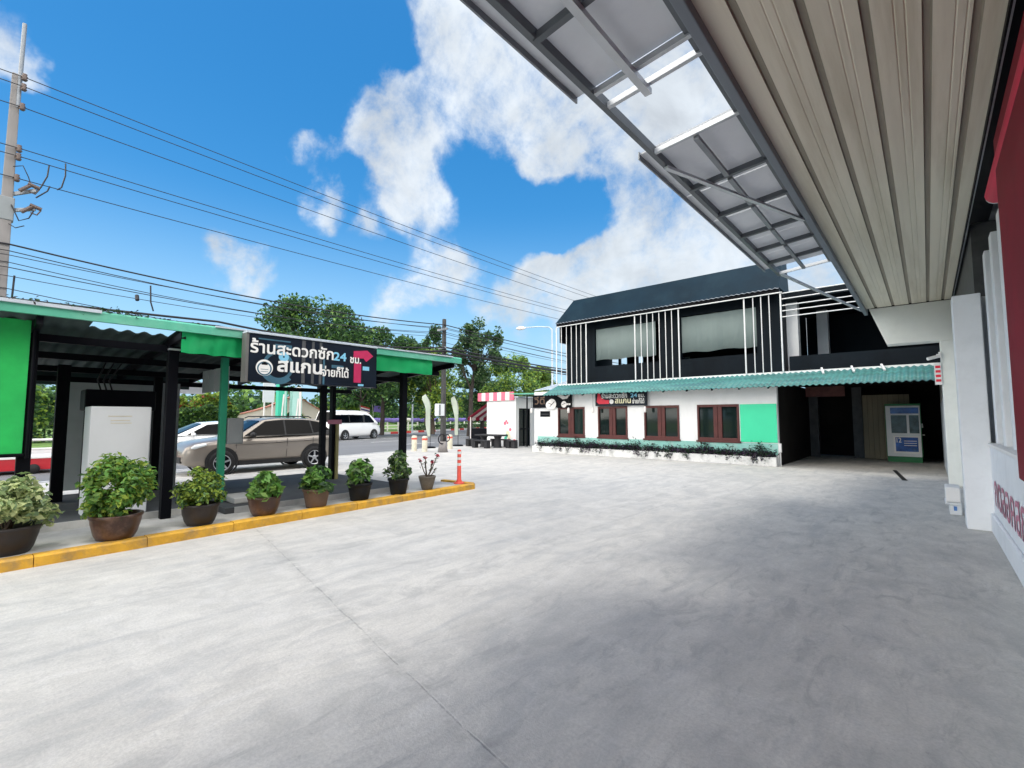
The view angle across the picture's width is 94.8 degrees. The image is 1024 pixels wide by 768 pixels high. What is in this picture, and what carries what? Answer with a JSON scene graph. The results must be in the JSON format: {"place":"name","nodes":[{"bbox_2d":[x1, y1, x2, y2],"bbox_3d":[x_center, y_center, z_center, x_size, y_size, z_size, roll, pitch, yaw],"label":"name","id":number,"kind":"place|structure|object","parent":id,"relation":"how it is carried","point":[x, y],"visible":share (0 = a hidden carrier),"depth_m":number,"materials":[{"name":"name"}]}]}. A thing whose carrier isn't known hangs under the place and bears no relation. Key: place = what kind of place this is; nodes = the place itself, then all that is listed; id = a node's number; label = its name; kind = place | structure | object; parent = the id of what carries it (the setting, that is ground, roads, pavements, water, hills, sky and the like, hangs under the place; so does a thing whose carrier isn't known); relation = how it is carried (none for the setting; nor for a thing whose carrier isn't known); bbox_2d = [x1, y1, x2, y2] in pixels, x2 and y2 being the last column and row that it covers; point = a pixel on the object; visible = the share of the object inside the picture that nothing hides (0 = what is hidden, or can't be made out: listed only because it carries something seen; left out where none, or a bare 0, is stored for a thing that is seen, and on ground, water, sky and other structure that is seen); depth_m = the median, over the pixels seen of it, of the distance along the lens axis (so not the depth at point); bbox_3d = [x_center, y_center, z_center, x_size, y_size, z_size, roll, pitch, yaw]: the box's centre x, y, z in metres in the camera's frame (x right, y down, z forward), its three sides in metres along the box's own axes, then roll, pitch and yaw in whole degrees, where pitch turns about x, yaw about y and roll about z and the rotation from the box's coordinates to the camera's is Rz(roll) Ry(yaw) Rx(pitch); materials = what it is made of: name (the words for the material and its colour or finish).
{"place":"outdoors","nodes":[
{"label":"outdoors","id":0,"kind":"place"},
{"bbox_2d":[0,438,51,473],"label":"red cart","id":1,"kind":"object","parent":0,"point":[39,462],"visible":0.38,"depth_m":13.99,"materials":[{"name":"paint"}]},
{"bbox_2d":[1,481,459,557],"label":"pavement","id":2,"kind":"structure","parent":0,"point":[59,539],"depth_m":6.40,"materials":[{"name":"concrete"}]},
{"bbox_2d":[0,471,63,557],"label":"potted plant","id":3,"kind":"object","parent":2,"relation":"on","point":[22,502],"visible":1,"depth_m":5.14,"materials":[{"name":"green plant"}]},
{"bbox_2d":[75,451,158,541],"bbox_3d":[-4.946,1.380,5.906,0.826,1.064,0.856,3,-5,-34],"label":"potted plant","id":4,"kind":"object","parent":2,"relation":"on","point":[108,515],"visible":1,"depth_m":5.71,"materials":[{"name":"green plant"}]},
{"bbox_2d":[169,466,227,526],"bbox_3d":[-4.411,1.561,6.629,0.651,0.807,0.601,-2,-4,23],"label":"potted plant","id":5,"kind":"object","parent":2,"relation":"on","point":[198,505],"visible":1,"depth_m":6.50,"materials":[{"name":"green plant"}]},
{"bbox_2d":[39,485,408,532],"bbox_3d":[-5.515,1.905,6.437,0.567,0.094,9.550,-4,-5,41],"label":"platform edge","id":6,"kind":"object","parent":2,"relation":"on","point":[85,523],"visible":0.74,"depth_m":7.25,"materials":[{"name":"concrete"}]},
{"bbox_2d":[0,297,461,520],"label":"roadside shelter","id":7,"kind":"object","parent":2,"relation":"on","point":[68,351],"visible":0.74,"depth_m":7.68,"materials":[{"name":"black paint"}]},
{"bbox_2d":[0,294,206,324],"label":"leaf litter","id":8,"kind":"object","parent":7,"relation":"on","point":[131,313],"visible":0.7,"depth_m":6.16,"materials":[{"name":"plant"}]},
{"bbox_2d":[226,418,243,443],"bbox_3d":[-4.737,0.800,8.027,0.190,0.440,0.240,-4,-5,41],"label":"electrical box","id":9,"kind":"object","parent":7,"relation":"attached to","point":[234,430],"visible":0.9,"depth_m":7.95,"materials":[{"name":"grey plastic"}]},
{"bbox_2d":[229,419,242,442],"bbox_3d":[-4.669,0.796,7.968,0.009,0.400,0.200,-4,-5,41],"label":"door","id":10,"kind":"structure","parent":9,"relation":"in","point":[236,425],"depth_m":7.96,"materials":[{"name":"grey plastic"}]},
{"bbox_2d":[240,331,377,387],"bbox_3d":[-3.401,-0.350,8.107,0.320,0.794,2.280,-4,-5,41],"label":"laundry sign","id":11,"kind":"object","parent":7,"relation":"attached to","point":[274,358],"visible":1,"depth_m":7.85,"materials":[{"name":"black paint"}]},
{"bbox_2d":[245,470,285,516],"bbox_3d":[-3.799,1.665,7.271,0.559,0.692,0.607,2,-5,-27],"label":"potted plant","id":12,"kind":"object","parent":2,"relation":"on","point":[264,493],"visible":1,"depth_m":7.12,"materials":[{"name":"green plant"}]},
{"bbox_2d":[298,464,335,507],"bbox_3d":[-3.297,1.701,7.929,0.597,0.714,0.645,1,-4,-8],"label":"potted plant","id":13,"kind":"object","parent":2,"relation":"on","point":[315,487],"visible":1,"depth_m":7.75,"materials":[{"name":"green plant"}]},
{"bbox_2d":[345,458,373,500],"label":"potted plant","id":14,"kind":"object","parent":2,"relation":"on","point":[359,471],"visible":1,"depth_m":8.45,"materials":[{"name":"green plant"}]},
{"bbox_2d":[382,450,411,494],"bbox_3d":[-2.256,1.727,9.303,0.587,0.860,0.484,-3,-5,31],"label":"potted plant","id":15,"kind":"object","parent":2,"relation":"on","point":[398,482],"visible":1,"depth_m":9.16,"materials":[{"name":"green plant"}]},
{"bbox_2d":[418,453,439,489],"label":"potted plant","id":16,"kind":"object","parent":2,"relation":"on","point":[426,481],"visible":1,"depth_m":9.74,"materials":[{"name":"brown plant"}]},
{"bbox_2d":[454,449,463,483],"bbox_3d":[-1.203,1.875,10.721,0.250,0.767,0.250,-4,-5,41],"label":"flexible bollard","id":17,"kind":"object","parent":2,"relation":"on","point":[458,480],"visible":1,"depth_m":10.68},
{"bbox_2d":[0,430,478,482],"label":"road","id":18,"kind":"structure","parent":0,"point":[359,445],"depth_m":29.41,"materials":[{"name":"asphalt"}]},
{"bbox_2d":[0,23,65,297],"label":"utility pole","id":19,"kind":"object","parent":18,"relation":"on","point":[8,210],"visible":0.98,"depth_m":12.04,"materials":[{"name":"concrete"}]},
{"bbox_2d":[1,174,556,318],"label":"power cable","id":20,"kind":"object","parent":19,"relation":"attached to","point":[248,240],"visible":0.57,"depth_m":15.78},
{"bbox_2d":[0,287,560,370],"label":"power cable","id":21,"kind":"object","parent":19,"relation":"attached to","point":[331,340],"visible":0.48,"depth_m":18.71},
{"bbox_2d":[0,151,563,312],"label":"power cable","id":22,"kind":"object","parent":19,"relation":"attached to","point":[243,222],"visible":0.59,"depth_m":15.60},
{"bbox_2d":[0,142,564,309],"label":"power cable","id":23,"kind":"object","parent":19,"relation":"attached to","point":[241,215],"visible":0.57,"depth_m":15.58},
{"bbox_2d":[0,100,573,300],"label":"power cable","id":24,"kind":"object","parent":19,"relation":"attached to","point":[254,190],"visible":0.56,"depth_m":15.94,"materials":[{"name":"rubber"}]},
{"bbox_2d":[0,78,588,297],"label":"power cable","id":25,"kind":"object","parent":19,"relation":"attached to","point":[251,173],"visible":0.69,"depth_m":15.85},
{"bbox_2d":[0,68,593,295],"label":"power cable","id":26,"kind":"object","parent":19,"relation":"attached to","point":[251,166],"visible":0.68,"depth_m":15.84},
{"bbox_2d":[170,320,565,372],"bbox_3d":[-7.487,-1.715,17.425,0.170,0.534,56.005,-4,-5,41],"label":"telephone cable","id":27,"kind":"object","parent":19,"relation":"attached to","point":[458,353],"visible":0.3,"depth_m":23.74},
{"bbox_2d":[177,421,217,442],"bbox_3d":[-12.280,2.300,19.078,2.035,1.590,4.040,-4,-5,41],"label":"parked car","id":28,"kind":"object","parent":18,"relation":"on","point":[197,430],"visible":0.05,"depth_m":18.27,"materials":[{"name":"white paint"}]},
{"bbox_2d":[9,434,467,481],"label":"road markings","id":29,"kind":"object","parent":18,"relation":"on","point":[341,455],"visible":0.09,"depth_m":21.30,"materials":[{"name":"paint"}]},
{"bbox_2d":[176,416,328,474],"bbox_3d":[-7.983,1.876,14.899,2.155,1.733,4.520,-4,-5,41],"label":"parked car","id":30,"kind":"object","parent":18,"relation":"on","point":[276,439],"visible":0.76,"depth_m":14.28,"materials":[{"name":"brown metal"}]},
{"bbox_2d":[262,383,274,417],"bbox_3d":[-9.377,1.456,18.078,0.050,3.000,0.420,-4,-5,41],"label":"white notice board","id":31,"kind":"object","parent":18,"relation":"on","point":[268,395],"visible":0.45,"depth_m":18.12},
{"bbox_2d":[275,384,287,417],"bbox_3d":[-8.647,1.438,17.622,0.310,2.970,0.340,-4,-5,41],"label":"sign pylon","id":32,"kind":"object","parent":18,"relation":"on","point":[281,404],"visible":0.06,"depth_m":17.56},
{"bbox_2d":[289,387,301,417],"bbox_3d":[-8.290,1.536,18.021,0.310,2.830,0.380,-4,-5,41],"label":"sign pylon","id":33,"kind":"object","parent":18,"relation":"on","point":[295,408],"visible":0.2,"depth_m":17.97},
{"bbox_2d":[315,410,379,439],"bbox_3d":[-12.627,3.203,36.589,2.235,2.310,5.490,-2,-5,23],"label":"passenger van","id":34,"kind":"object","parent":18,"relation":"on","point":[355,424],"visible":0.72,"depth_m":35.95,"materials":[{"name":"white paint"}]},
{"bbox_2d":[352,325,426,434],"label":"broadleaf tree","id":35,"kind":"object","parent":18,"relation":"on","point":[388,393],"visible":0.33,"depth_m":42.42,"materials":[{"name":"green plant"}]},
{"bbox_2d":[394,346,469,433],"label":"broadleaf tree","id":36,"kind":"object","parent":18,"relation":"on","point":[431,390],"visible":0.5,"depth_m":44.09,"materials":[{"name":"green plant"}]},
{"bbox_2d":[451,316,505,435],"bbox_3d":[-2.951,-0.749,39.684,4.686,10.318,4.232,-4,-5,41],"label":"broadleaf tree","id":37,"kind":"object","parent":18,"relation":"on","point":[480,374],"visible":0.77,"depth_m":39.37,"materials":[{"name":"green plant"}]},
{"bbox_2d":[450,368,509,427],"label":"broadleaf tree","id":38,"kind":"object","parent":18,"relation":"on","point":[465,401],"visible":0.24,"depth_m":54.71,"materials":[{"name":"green plant"}]},
{"bbox_2d":[477,351,542,408],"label":"broadleaf tree","id":39,"kind":"object","parent":18,"relation":"on","point":[533,384],"visible":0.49,"depth_m":49.10,"materials":[{"name":"green plant"}]},
{"bbox_2d":[519,365,557,391],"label":"broadleaf tree","id":40,"kind":"object","parent":18,"relation":"on","point":[545,378],"visible":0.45,"depth_m":59.07,"materials":[{"name":"green plant"}]},
{"bbox_2d":[32,422,486,447],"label":"verge","id":41,"kind":"structure","parent":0,"point":[41,445],"depth_m":58.19,"materials":[{"name":"green plant"}]},
{"bbox_2d":[32,390,55,442],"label":"shrub row","id":42,"kind":"object","parent":41,"relation":"on","point":[44,412],"visible":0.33,"depth_m":29.35,"materials":[{"name":"green plant"}]},
{"bbox_2d":[179,392,237,423],"bbox_3d":[-27.795,2.351,38.459,2.711,4.347,9.463,-4,-5,41],"label":"flowering shrub","id":43,"kind":"object","parent":41,"relation":"on","point":[200,399],"visible":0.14,"depth_m":39.58,"materials":[{"name":"green plant"}]},
{"bbox_2d":[178,404,239,428],"bbox_3d":[-26.980,2.893,36.392,1.991,3.024,10.565,-4,-6,44],"label":"clipped hedge","id":44,"kind":"object","parent":41,"relation":"on","point":[207,410],"visible":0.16,"depth_m":37.80,"materials":[{"name":"green plant"}]},
{"bbox_2d":[205,396,319,420],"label":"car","id":45,"kind":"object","parent":41,"relation":"on","point":[310,410],"depth_m":44.96,"materials":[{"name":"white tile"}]},
{"bbox_2d":[254,292,384,410],"bbox_3d":[-16.710,-1.673,42.109,11.753,12.610,11.725,-4,-5,41],"label":"broadleaf tree","id":46,"kind":"object","parent":41,"relation":"on","point":[338,333],"visible":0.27,"depth_m":39.93,"materials":[{"name":"green plant"}]},
{"bbox_2d":[328,406,360,410],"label":"clipped hedge","id":47,"kind":"object","parent":41,"relation":"on","point":[352,408],"visible":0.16,"depth_m":54.91,"materials":[{"name":"green plant"}]},
{"bbox_2d":[327,387,385,411],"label":"broadleaf tree","id":48,"kind":"object","parent":41,"relation":"on","point":[347,401],"visible":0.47,"depth_m":56.27,"materials":[{"name":"green plant"}]},
{"bbox_2d":[374,418,486,430],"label":"roadside fence","id":49,"kind":"object","parent":41,"relation":"on","point":[393,420],"visible":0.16,"depth_m":59.70,"materials":[{"name":"purple metal"}]},
{"bbox_2d":[421,324,441,383],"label":"pine tree","id":50,"kind":"object","parent":41,"relation":"on","point":[426,342],"visible":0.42,"depth_m":54.79,"materials":[{"name":"green plant"}]},
{"bbox_2d":[420,339,448,424],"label":"broadleaf tree","id":51,"kind":"object","parent":41,"relation":"on","point":[422,340],"visible":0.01,"depth_m":59.28,"materials":[{"name":"green plant"}]},
{"bbox_2d":[410,423,486,430],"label":"clipped hedge","id":52,"kind":"object","parent":41,"relation":"on","point":[437,426],"visible":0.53,"depth_m":62.35,"materials":[{"name":"green plant"}]},
{"bbox_2d":[360,406,369,413],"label":"staff flag","id":53,"kind":"object","parent":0,"point":[365,409],"visible":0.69,"depth_m":45.28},
{"bbox_2d":[0,0,843,417],"label":"sky","id":54,"kind":"structure","parent":0,"point":[418,115],"materials":[{"name":"blue"}]},
{"bbox_2d":[0,444,1023,767],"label":"yard","id":55,"kind":"structure","parent":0,"point":[522,606],"depth_m":3.54,"materials":[{"name":"concrete"}]},
{"bbox_2d":[30,473,388,522],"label":"platform floor","id":56,"kind":"structure","parent":55,"relation":"on","point":[68,506],"depth_m":8.72,"materials":[{"name":"concrete"}]},
{"bbox_2d":[78,406,151,515],"bbox_3d":[-5.879,1.121,6.989,0.555,1.559,0.690,-4,-5,41],"label":"white cabinet","id":57,"kind":"object","parent":56,"relation":"on","point":[125,431],"visible":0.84,"depth_m":6.81,"materials":[{"name":"metal"}]},
{"bbox_2d":[78,363,155,505],"bbox_3d":[-6.517,0.806,7.769,0.500,2.300,0.900,-4,-5,41],"label":"dark equipment box","id":58,"kind":"object","parent":56,"relation":"on","point":[106,397],"visible":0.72,"depth_m":7.59,"materials":[{"name":"black paint"}]},
{"bbox_2d":[327,386,341,478],"bbox_3d":[-4.107,1.030,10.835,0.130,2.294,0.340,-4,-5,41],"label":"plate post","id":59,"kind":"object","parent":56,"relation":"on","point":[334,440],"visible":0.97,"depth_m":10.84,"materials":[{"name":"metal"}]},
{"bbox_2d":[0,479,474,572],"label":"kerb","id":60,"kind":"structure","parent":55,"relation":"on","point":[15,563],"depth_m":6.33,"materials":[{"name":"concrete"}]},
{"bbox_2d":[411,435,416,450],"bbox_3d":[-4.776,2.890,23.023,0.266,0.750,0.266,-4,-5,41],"label":"roadside bollard","id":61,"kind":"object","parent":55,"relation":"on","point":[414,442],"visible":0.98,"depth_m":22.91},
{"bbox_2d":[422,436,427,451],"bbox_3d":[-4.157,2.848,22.440,0.266,0.750,0.266,-4,-5,41],"label":"roadside bollard","id":62,"kind":"object","parent":55,"relation":"on","point":[424,442],"visible":1,"depth_m":22.33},
{"bbox_2d":[422,394,435,447],"bbox_3d":[-4.402,1.992,25.214,0.595,2.858,0.756,-1,-4,13],"label":"feather flag","id":63,"kind":"object","parent":55,"relation":"on","point":[426,401],"visible":0.93,"depth_m":25.18,"materials":[{"name":"white fabric"}]},
{"bbox_2d":[435,319,449,451],"bbox_3d":[-3.289,0.027,22.249,0.687,6.350,0.743,0,-4,2],"label":"utility pole","id":64,"kind":"object","parent":55,"relation":"on","point":[440,409],"visible":0.97,"depth_m":22.28,"materials":[{"name":"concrete"}]},
{"bbox_2d":[2,261,548,357],"bbox_3d":[-7.926,-2.592,17.208,0.059,0.569,65.001,-4,-6,41],"label":"power cable","id":65,"kind":"object","parent":64,"relation":"attached to","point":[219,306],"visible":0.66,"depth_m":14.70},
{"bbox_2d":[0,265,562,360],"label":"power cable","id":66,"kind":"object","parent":64,"relation":"attached to","point":[239,310],"visible":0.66,"depth_m":15.43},
{"bbox_2d":[0,274,562,362],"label":"power cable","id":67,"kind":"object","parent":64,"relation":"attached to","point":[243,315],"visible":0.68,"depth_m":15.47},
{"bbox_2d":[135,285,153,310],"bbox_3d":[-10.747,-2.536,13.797,0.168,0.758,0.469,-4,-5,41],"label":"cable splice","id":68,"kind":"object","parent":67,"relation":"hanging from","point":[136,297],"visible":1,"depth_m":13.88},
{"bbox_2d":[0,253,563,355],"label":"power cable","id":69,"kind":"object","parent":64,"relation":"attached to","point":[235,299],"visible":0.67,"depth_m":15.16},
{"bbox_2d":[0,249,565,356],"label":"power cable","id":70,"kind":"object","parent":64,"relation":"attached to","point":[227,298],"visible":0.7,"depth_m":15.39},
{"bbox_2d":[10,297,565,369],"bbox_3d":[-7.487,-1.880,17.437,0.120,0.499,56.003,-4,-5,41],"label":"telephone cable","id":71,"kind":"object","parent":64,"relation":"attached to","point":[178,317],"visible":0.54,"depth_m":15.63,"materials":[{"name":"rubber"}]},
{"bbox_2d":[0,242,615,362],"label":"power cable","id":72,"kind":"object","parent":64,"relation":"attached to","point":[243,295],"visible":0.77,"depth_m":15.50,"materials":[{"name":"rubber"}]},
{"bbox_2d":[439,354,565,374],"bbox_3d":[-7.487,-1.557,17.414,0.110,0.478,56.003,-4,-5,41],"label":"telephone cable","id":73,"kind":"object","parent":64,"relation":"attached to","point":[499,364],"visible":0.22,"depth_m":25.03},
{"bbox_2d":[447,434,452,448],"bbox_3d":[-3.224,2.995,24.477,0.266,0.750,0.266,-4,-5,41],"label":"roadside bollard","id":74,"kind":"object","parent":55,"relation":"on","point":[449,444],"visible":0.85,"depth_m":24.38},
{"bbox_2d":[451,396,462,445],"bbox_3d":[-3.108,2.121,27.006,0.598,2.858,0.759,-1,-4,10],"label":"feather flag","id":75,"kind":"object","parent":55,"relation":"on","point":[454,402],"visible":0.95,"depth_m":26.97,"materials":[{"name":"white fabric"}]},
{"bbox_2d":[466,439,476,446],"bbox_3d":[-2.300,3.312,26.644,0.672,0.430,0.340,-4,-5,41],"label":"stone bench","id":76,"kind":"object","parent":55,"relation":"on","point":[468,442],"visible":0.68,"depth_m":26.66,"materials":[{"name":"stone"}]},
{"bbox_2d":[471,440,491,448],"bbox_3d":[-1.655,3.204,25.148,1.250,0.430,0.340,-4,-5,41],"label":"stone bench","id":77,"kind":"object","parent":55,"relation":"on","point":[486,444],"visible":1,"depth_m":24.85,"materials":[{"name":"stone"}]},
{"bbox_2d":[475,434,507,447],"bbox_3d":[-1.150,3.119,25.843,1.800,0.700,0.800,-4,-5,41],"label":"stone table","id":78,"kind":"object","parent":55,"relation":"on","point":[497,440],"visible":0.87,"depth_m":25.43,"materials":[{"name":"stone"}]},
{"bbox_2d":[490,439,510,446],"bbox_3d":[-0.654,3.294,26.395,1.300,0.430,0.340,-4,-5,41],"label":"stone bench","id":79,"kind":"object","parent":55,"relation":"on","point":[504,443],"visible":0.33,"depth_m":26.06,"materials":[{"name":"stone"}]},
{"bbox_2d":[468,392,534,446],"bbox_3d":[-0.169,2.186,29.454,5.100,3.080,4.300,-4,-5,41],"label":"drinks kiosk","id":80,"kind":"object","parent":55,"relation":"on","point":[504,413],"visible":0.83,"depth_m":27.20,"materials":[{"name":"white paint"}]},
{"bbox_2d":[506,440,517,448],"bbox_3d":[-0.019,3.196,25.039,0.636,0.430,0.340,-4,-5,41],"label":"stone bench","id":81,"kind":"object","parent":55,"relation":"on","point":[512,444],"visible":0.96,"depth_m":24.89,"materials":[{"name":"stone"}]},
{"bbox_2d":[510,393,533,446],"bbox_3d":[1.374,1.950,25.235,2.801,2.945,1.300,-4,-5,41],"label":"green canopy","id":82,"kind":"object","parent":55,"relation":"on","point":[526,394],"visible":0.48,"depth_m":26.34,"materials":[{"name":"metal"}]},
{"bbox_2d":[516,326,552,389],"bbox_3d":[1.681,-0.134,34.832,2.909,8.483,0.280,-2,-4,21],"label":"street light","id":83,"kind":"object","parent":55,"relation":"on","point":[520,328],"visible":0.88,"depth_m":34.48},
{"bbox_2d":[534,381,565,390],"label":"metal roof shed","id":84,"kind":"structure","parent":55,"relation":"on","point":[550,387],"depth_m":28.27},
{"bbox_2d":[532,445,778,466],"bbox_3d":[4.915,2.823,18.965,10.300,0.300,0.290,-4,-5,41],"label":"wall planter","id":85,"kind":"object","parent":55,"relation":"on","point":[745,460],"visible":0.98,"depth_m":17.87,"materials":[{"name":"concrete"}]},
{"bbox_2d":[535,435,778,463],"bbox_3d":[4.942,2.519,18.935,10.297,0.818,0.694,-4,-5,41],"label":"ground cover","id":86,"kind":"object","parent":85,"relation":"in","point":[754,454],"visible":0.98,"depth_m":18.13,"materials":[{"name":"green plant"}]},
{"bbox_2d":[754,441,767,452],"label":"upright plant","id":87,"kind":"object","parent":85,"relation":"in","point":[759,446],"visible":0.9,"depth_m":15.91,"materials":[{"name":"green plant"}]},
{"bbox_2d":[534,264,949,465],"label":"two storey building","id":88,"kind":"structure","parent":55,"relation":"on","point":[729,360],"depth_m":18.44,"materials":[{"name":"black paint"}]},
{"bbox_2d":[540,411,549,416],"bbox_3d":[1.557,1.413,22.207,0.560,0.260,0.040,-4,-5,41],"label":"black plaque","id":89,"kind":"object","parent":88,"relation":"attached to","point":[544,413],"visible":1,"depth_m":22.19,"materials":[{"name":"paint"}]},
{"bbox_2d":[533,395,571,409],"bbox_3d":[1.844,0.836,21.930,2.270,0.710,0.134,-4,-5,41],"label":"painted sign","id":90,"kind":"object","parent":88,"relation":"attached to","point":[551,402],"visible":1,"depth_m":21.91,"materials":[{"name":"black paint"}]},
{"bbox_2d":[557,407,584,437],"bbox_3d":[2.682,1.730,21.250,1.540,1.370,0.160,-4,-5,41],"label":"window","id":91,"kind":"structure","parent":88,"relation":"in","point":[572,424],"depth_m":21.18,"materials":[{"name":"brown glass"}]},
{"bbox_2d":[597,406,628,439],"bbox_3d":[4.254,1.630,19.869,1.490,1.370,0.160,-4,-5,41],"label":"window","id":92,"kind":"structure","parent":88,"relation":"in","point":[612,420],"depth_m":19.82,"materials":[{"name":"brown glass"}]},
{"bbox_2d":[595,392,647,405],"bbox_3d":[4.523,0.607,19.581,2.370,0.590,0.139,-4,-5,41],"label":"laundry sign","id":93,"kind":"object","parent":88,"relation":"attached to","point":[622,399],"visible":0.94,"depth_m":19.49,"materials":[{"name":"plastic"}]},
{"bbox_2d":[643,405,680,440],"bbox_3d":[5.867,1.527,18.451,1.530,1.370,0.160,-4,-5,41],"label":"window","id":94,"kind":"structure","parent":88,"relation":"in","point":[661,422],"depth_m":18.39,"materials":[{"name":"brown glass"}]},
{"bbox_2d":[696,404,740,442],"bbox_3d":[7.462,1.426,17.050,1.560,1.370,0.160,-4,-5,41],"label":"window","id":95,"kind":"structure","parent":88,"relation":"in","point":[719,423],"depth_m":16.99,"materials":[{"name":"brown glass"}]},
{"bbox_2d":[669,0,1023,586],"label":"canopy building","id":96,"kind":"structure","parent":55,"relation":"on","point":[888,135],"depth_m":4.80,"materials":[{"name":"white paint"}]},
{"bbox_2d":[460,0,861,311],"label":"steel awning","id":97,"kind":"object","parent":96,"relation":"attached to","point":[718,173],"visible":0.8,"depth_m":4.18,"materials":[{"name":"metal"}]},
{"bbox_2d":[926,352,940,359],"bbox_3d":[10.176,-0.666,11.345,0.323,0.197,0.104,0,-4,4],"label":"security camera","id":98,"kind":"object","parent":96,"relation":"attached to","point":[938,355],"visible":1,"depth_m":11.32,"materials":[{"name":"white paint"}]},
{"bbox_2d":[934,363,941,384],"bbox_3d":[10.271,-0.248,11.352,0.128,0.530,0.036,-4,-5,41],"label":"sign","id":99,"kind":"object","parent":96,"relation":"attached to","point":[938,373],"visible":1,"depth_m":11.34,"materials":[{"name":"white paint"}]},
{"bbox_2d":[884,403,924,462],"bbox_3d":[14.436,1.790,17.296,1.092,2.120,0.632,-4,-5,41],"label":"vending machine","id":100,"kind":"object","parent":55,"relation":"on","point":[903,428],"visible":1,"depth_m":17.09,"materials":[{"name":"white paint"}]},
{"bbox_2d":[891,415,919,432],"bbox_3d":[14.256,1.459,17.090,0.780,0.650,0.010,-4,-5,41],"label":"dispensing window","id":101,"kind":"structure","parent":100,"relation":"in","point":[898,422],"depth_m":17.10,"materials":[{"name":"glass"}]},
{"bbox_2d":[944,484,961,514],"bbox_3d":[7.492,1.956,8.006,0.200,0.450,0.580,-4,-5,41],"label":"storage box","id":102,"kind":"object","parent":55,"relation":"on","point":[952,498],"visible":1,"depth_m":7.80,"materials":[{"name":"white paint"}]},
{"label":"ground","id":103,"kind":"structure","parent":0,"visible":0},
{"bbox_2d":[31,427,486,453],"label":"kerb","id":104,"kind":"structure","parent":103,"relation":"on","point":[50,451],"depth_m":48.88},
{"bbox_2d":[33,381,486,428],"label":"distant woods","id":105,"kind":"object","parent":103,"relation":"on","point":[245,402],"visible":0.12,"depth_m":93.85,"materials":[{"name":"green plant"}]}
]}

